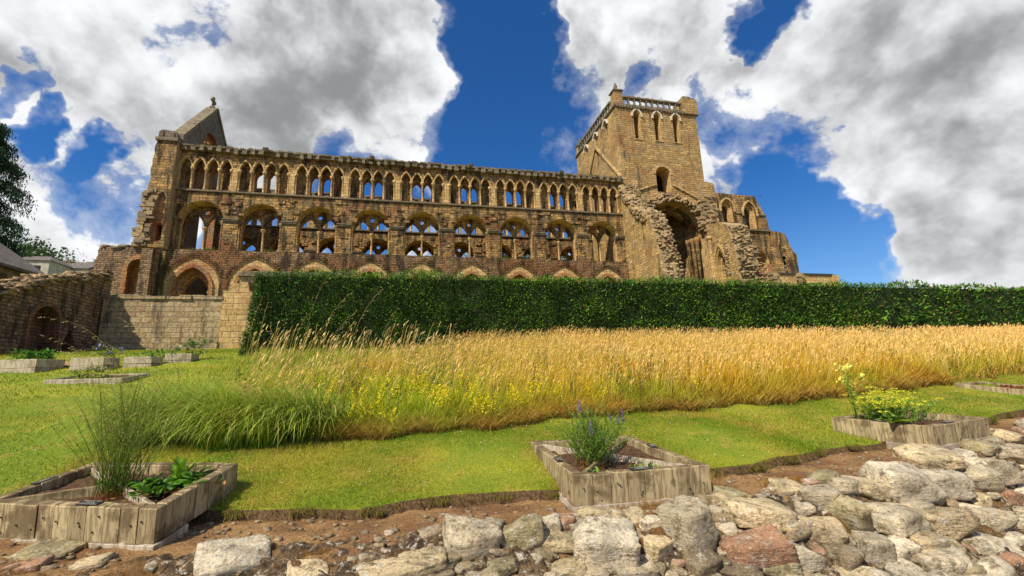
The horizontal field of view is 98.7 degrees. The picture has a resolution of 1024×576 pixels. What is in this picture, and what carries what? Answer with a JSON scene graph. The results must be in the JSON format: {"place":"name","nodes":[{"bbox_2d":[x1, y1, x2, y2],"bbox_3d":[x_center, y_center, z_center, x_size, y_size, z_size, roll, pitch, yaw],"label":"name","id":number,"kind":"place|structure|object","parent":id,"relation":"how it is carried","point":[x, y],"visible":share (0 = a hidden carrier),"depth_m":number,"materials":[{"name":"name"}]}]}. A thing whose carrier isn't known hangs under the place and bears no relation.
{"place":"outdoors","nodes":[
{"label":"outdoors","id":0,"kind":"place"},
{"bbox_2d":[92,83,839,295],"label":"abbey church","id":1,"kind":"structure","parent":0,"point":[701,227],"depth_m":39.57,"materials":[{"name":"stone"}]},
{"bbox_2d":[99,143,761,261],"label":"wall weeds","id":2,"kind":"object","parent":1,"relation":"attached to","point":[421,254],"depth_m":37.43,"materials":[{"name":"green plant"}]},
{"bbox_2d":[0,348,1023,521],"bbox_3d":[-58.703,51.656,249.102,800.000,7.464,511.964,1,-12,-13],"label":"lawn","id":3,"kind":"structure","parent":0,"point":[521,493],"depth_m":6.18,"materials":[{"name":"green plant"}]},
{"bbox_2d":[0,122,37,261],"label":"tree","id":4,"kind":"object","parent":3,"relation":"on","point":[15,175],"visible":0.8,"depth_m":38.25,"materials":[{"name":"green plant"}]},
{"bbox_2d":[0,243,44,278],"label":"long house","id":5,"kind":"structure","parent":3,"relation":"on","point":[12,263],"depth_m":31.77,"materials":[{"name":"grey stone"}]},
{"bbox_2d":[0,359,64,372],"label":"flower bed","id":6,"kind":"object","parent":3,"relation":"on","point":[23,365],"visible":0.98,"depth_m":11.75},
{"bbox_2d":[6,348,43,359],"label":"leafy herb","id":7,"kind":"object","parent":6,"relation":"on","point":[29,356],"visible":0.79,"depth_m":12.18,"materials":[{"name":"green plant"}]},
{"bbox_2d":[26,348,59,358],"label":"leafy herb","id":8,"kind":"object","parent":6,"relation":"on","point":[46,354],"visible":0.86,"depth_m":12.26,"materials":[{"name":"green plant"}]},
{"bbox_2d":[0,270,114,353],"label":"ruined wall","id":9,"kind":"structure","parent":3,"relation":"on","point":[73,297],"depth_m":19.39,"materials":[{"name":"red stone"}]},
{"bbox_2d":[69,357,119,370],"bbox_3d":[-11.841,2.217,12.493,0.800,0.463,0.642,0,-12,-9],"label":"flower bed","id":10,"kind":"object","parent":3,"relation":"on","point":[78,364],"visible":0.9,"depth_m":12.23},
{"bbox_2d":[88,343,128,357],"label":"leafy herb","id":11,"kind":"object","parent":10,"relation":"on","point":[108,352],"visible":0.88,"depth_m":12.77,"materials":[{"name":"green plant"}]},
{"bbox_2d":[43,373,149,383],"bbox_3d":[-10.240,2.313,10.931,1.601,0.359,1.107,0,-12,-10],"label":"flower bed","id":12,"kind":"object","parent":3,"relation":"on","point":[69,380],"visible":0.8,"depth_m":10.49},
{"bbox_2d":[68,362,116,377],"bbox_3d":[-10.481,2.042,10.944,0.844,0.416,1.006,4,-13,-28],"label":"leafy herb","id":13,"kind":"object","parent":12,"relation":"on","point":[86,374],"visible":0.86,"depth_m":10.85,"materials":[{"name":"green plant"}]},
{"bbox_2d":[122,356,162,367],"bbox_3d":[-10.956,2.252,13.069,0.740,0.411,0.607,1,-12,-13],"label":"flower bed","id":14,"kind":"object","parent":3,"relation":"on","point":[136,361],"visible":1,"depth_m":12.83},
{"bbox_2d":[130,348,174,357],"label":"leafy herb","id":15,"kind":"object","parent":14,"relation":"on","point":[161,351],"visible":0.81,"depth_m":13.32,"materials":[{"name":"green plant"}]},
{"bbox_2d":[94,294,222,350],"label":"wall","id":16,"kind":"structure","parent":3,"relation":"on","point":[180,318],"depth_m":22.61,"materials":[{"name":"beige stone"}]},
{"bbox_2d":[164,353,198,363],"bbox_3d":[-10.337,2.266,13.776,0.719,0.401,0.592,1,-12,-13],"label":"flower bed","id":17,"kind":"object","parent":3,"relation":"on","point":[181,358],"visible":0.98,"depth_m":13.54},
{"bbox_2d":[172,336,222,354],"bbox_3d":[-10.143,1.804,14.131,1.066,0.748,1.152,-9,-14,30],"label":"leafy herb","id":18,"kind":"object","parent":17,"relation":"on","point":[194,343],"visible":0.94,"depth_m":14.09,"materials":[{"name":"green plant"}]},
{"bbox_2d":[7,366,375,452],"bbox_3d":[-4.447,1.850,6.909,5.193,1.238,2.904,1,-12,-13],"label":"grass clump","id":19,"kind":"object","parent":3,"relation":"on","point":[303,410],"visible":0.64,"depth_m":6.42,"materials":[{"name":"green plant"}]},
{"bbox_2d":[97,364,324,408],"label":"seeding grass","id":20,"kind":"structure","parent":3,"relation":"on","point":[200,382],"depth_m":8.30,"materials":[{"name":"plant"}]},
{"bbox_2d":[217,271,349,348],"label":"ashlar wall","id":21,"kind":"structure","parent":3,"relation":"on","point":[236,299],"depth_m":23.53,"materials":[{"name":"stone"}]},
{"bbox_2d":[206,359,699,433],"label":"yellow flowers","id":22,"kind":"object","parent":3,"relation":"on","point":[470,385],"visible":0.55,"depth_m":8.07,"materials":[{"name":"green plant"}]},
{"bbox_2d":[6,394,992,491],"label":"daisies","id":23,"kind":"object","parent":3,"relation":"on","point":[512,425],"visible":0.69,"depth_m":6.27,"materials":[{"name":"white plant"}]},
{"bbox_2d":[165,319,1023,451],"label":"meadow grass","id":24,"kind":"structure","parent":3,"relation":"on","point":[722,385],"depth_m":10.20,"materials":[{"name":"yellow plant"}]},
{"bbox_2d":[238,267,1023,354],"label":"hedge","id":25,"kind":"object","parent":3,"relation":"on","point":[459,305],"visible":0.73,"depth_m":18.37,"materials":[{"name":"green plant"}]},
{"bbox_2d":[955,381,1023,395],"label":"flower bed","id":26,"kind":"object","parent":3,"relation":"on","point":[976,386],"visible":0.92,"depth_m":10.75,"materials":[{"name":"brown wood"}]},
{"bbox_2d":[995,385,1023,388],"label":"red leaved plant","id":27,"kind":"object","parent":26,"relation":"on","point":[1013,387],"visible":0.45,"depth_m":10.83,"materials":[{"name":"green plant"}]},
{"bbox_2d":[0,417,1023,575],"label":"soil bed","id":28,"kind":"object","parent":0,"point":[406,524],"visible":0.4,"depth_m":4.32,"materials":[{"name":"brown soil"}]},
{"bbox_2d":[0,554,55,572],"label":"loose rock","id":29,"kind":"object","parent":28,"relation":"on","point":[32,565],"visible":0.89,"depth_m":3.44,"materials":[{"name":"brown stone"}]},
{"bbox_2d":[6,540,87,559],"bbox_3d":[-3.929,2.241,3.730,0.438,0.129,0.278,-2,-12,-2],"label":"loose rock","id":30,"kind":"object","parent":28,"relation":"on","point":[59,549],"visible":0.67,"depth_m":3.72,"materials":[{"name":"grey stone"}]},
{"bbox_2d":[67,551,115,570],"bbox_3d":[-3.350,2.185,3.491,0.265,0.096,0.199,1,-12,-13],"label":"loose rock","id":31,"kind":"object","parent":28,"relation":"on","point":[96,561],"visible":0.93,"depth_m":3.46,"materials":[{"name":"beige stone"}]},
{"bbox_2d":[0,462,237,550],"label":"flower bed","id":32,"kind":"object","parent":28,"relation":"on","point":[60,507],"visible":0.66,"depth_m":4.06,"materials":[{"name":"brown wood"}]},
{"bbox_2d":[35,353,217,501],"bbox_3d":[-4.040,1.399,4.512,1.503,1.470,1.628,1,-12,-13],"label":"flax plant","id":33,"kind":"object","parent":32,"relation":"on","point":[108,491],"visible":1,"depth_m":4.52,"materials":[{"name":"green plant"}]},
{"bbox_2d":[111,456,225,504],"bbox_3d":[-3.485,1.919,4.485,1.012,0.317,1.238,1,-12,-13],"label":"leafy plant","id":34,"kind":"object","parent":32,"relation":"on","point":[177,481],"visible":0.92,"depth_m":4.47,"materials":[{"name":"green plant"}]},
{"bbox_2d":[143,560,157,573],"bbox_3d":[-2.788,2.171,3.407,0.127,0.098,0.113,-4,-12,11],"label":"loose rock","id":35,"kind":"object","parent":28,"relation":"on","point":[152,567],"visible":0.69,"depth_m":3.37,"materials":[{"name":"grey stone"}]},
{"bbox_2d":[193,534,271,575],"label":"loose rock","id":36,"kind":"object","parent":28,"relation":"on","point":[226,556],"visible":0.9,"depth_m":3.45,"materials":[{"name":"grey stone"}]},
{"bbox_2d":[286,558,328,575],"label":"loose rock","id":37,"kind":"object","parent":28,"relation":"on","point":[309,567],"visible":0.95,"depth_m":3.44,"materials":[{"name":"beige stone"}]},
{"bbox_2d":[355,547,447,575],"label":"loose rock","id":38,"kind":"object","parent":28,"relation":"on","point":[425,561],"visible":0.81,"depth_m":3.52,"materials":[{"name":"beige stone"}]},
{"bbox_2d":[29,457,950,565],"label":"dry tufts","id":39,"kind":"object","parent":28,"relation":"on","point":[799,478],"visible":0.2,"depth_m":5.03,"materials":[{"name":"beige plant"}]},
{"bbox_2d":[0,418,1023,575],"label":"dry stone wall","id":40,"kind":"structure","parent":28,"relation":"on","point":[826,522],"depth_m":4.17,"materials":[{"name":"grey stone"}]},
{"bbox_2d":[0,449,1023,575],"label":"pebbles","id":41,"kind":"object","parent":28,"relation":"on","point":[72,556],"visible":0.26,"depth_m":4.12,"materials":[{"name":"stone"}]},
{"bbox_2d":[530,436,711,512],"bbox_3d":[1.220,2.316,5.643,1.672,0.514,2.092,1,-12,-13],"label":"flower bed","id":42,"kind":"object","parent":28,"relation":"on","point":[619,482],"visible":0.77,"depth_m":4.80,"materials":[{"name":"brown wood"}]},
{"bbox_2d":[539,399,638,469],"bbox_3d":[0.896,1.794,5.409,1.189,0.855,1.294,1,-12,-13],"label":"toadflax bush","id":43,"kind":"object","parent":42,"relation":"on","point":[592,444],"visible":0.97,"depth_m":5.32,"materials":[{"name":"green plant"}]},
{"bbox_2d":[583,461,659,472],"bbox_3d":[1.243,2.034,4.965,1.169,0.117,0.393,7,-15,-37],"label":"seedling","id":44,"kind":"object","parent":42,"relation":"on","point":[649,464],"visible":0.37,"depth_m":5.16,"materials":[{"name":"green plant"}]},
{"bbox_2d":[832,412,993,449],"bbox_3d":[6.699,2.365,7.351,2.230,0.480,1.272,4,-13,-26],"label":"flower bed","id":45,"kind":"object","parent":28,"relation":"on","point":[949,431],"visible":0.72,"depth_m":6.91,"materials":[{"name":"brown wood"}]},
{"bbox_2d":[834,363,868,419],"bbox_3d":[5.783,1.786,7.600,0.518,0.976,0.530,1,-12,-13],"label":"evening primrose","id":46,"kind":"object","parent":45,"relation":"on","point":[846,379],"visible":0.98,"depth_m":7.52,"materials":[{"name":"green plant"}]},
{"bbox_2d":[842,386,943,423],"bbox_3d":[6.292,1.942,7.274,1.269,0.630,1.406,-12,-16,40],"label":"yellow flowering plant","id":47,"kind":"object","parent":45,"relation":"on","point":[895,412],"visible":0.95,"depth_m":7.20,"materials":[{"name":"green plant"}]},
{"bbox_2d":[0,0,1023,289],"label":"sky","id":48,"kind":"structure","parent":0,"point":[883,139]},
{"bbox_2d":[38,267,1023,454],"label":"oat grass","id":49,"kind":"structure","parent":0,"point":[475,354],"depth_m":9.17,"materials":[{"name":"yellow plant"}]},
{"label":"hill","id":50,"kind":"structure","parent":0,"visible":0},
{"bbox_2d":[0,234,79,259],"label":"tree","id":51,"kind":"object","parent":50,"relation":"on","point":[45,252],"visible":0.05,"depth_m":62.81,"materials":[{"name":"green plant"}]},
{"bbox_2d":[10,238,80,258],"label":"tree","id":52,"kind":"object","parent":50,"relation":"on","point":[41,250],"visible":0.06,"depth_m":67.15,"materials":[{"name":"green plant"}]},
{"bbox_2d":[22,256,72,274],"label":"house","id":53,"kind":"structure","parent":50,"relation":"on","point":[48,265],"depth_m":58.89,"materials":[{"name":"white paint"}]},
{"bbox_2d":[26,243,80,261],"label":"tree","id":54,"kind":"object","parent":50,"relation":"on","point":[70,254],"depth_m":75.58,"materials":[{"name":"green plant"}]},
{"bbox_2d":[25,238,84,261],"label":"tree","id":55,"kind":"object","parent":50,"relation":"on","point":[49,248],"visible":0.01,"depth_m":70.60,"materials":[{"name":"green plant"}]},
{"bbox_2d":[62,258,94,271],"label":"house","id":56,"kind":"structure","parent":50,"relation":"on","point":[78,266],"depth_m":63.93,"materials":[{"name":"grey stone"}]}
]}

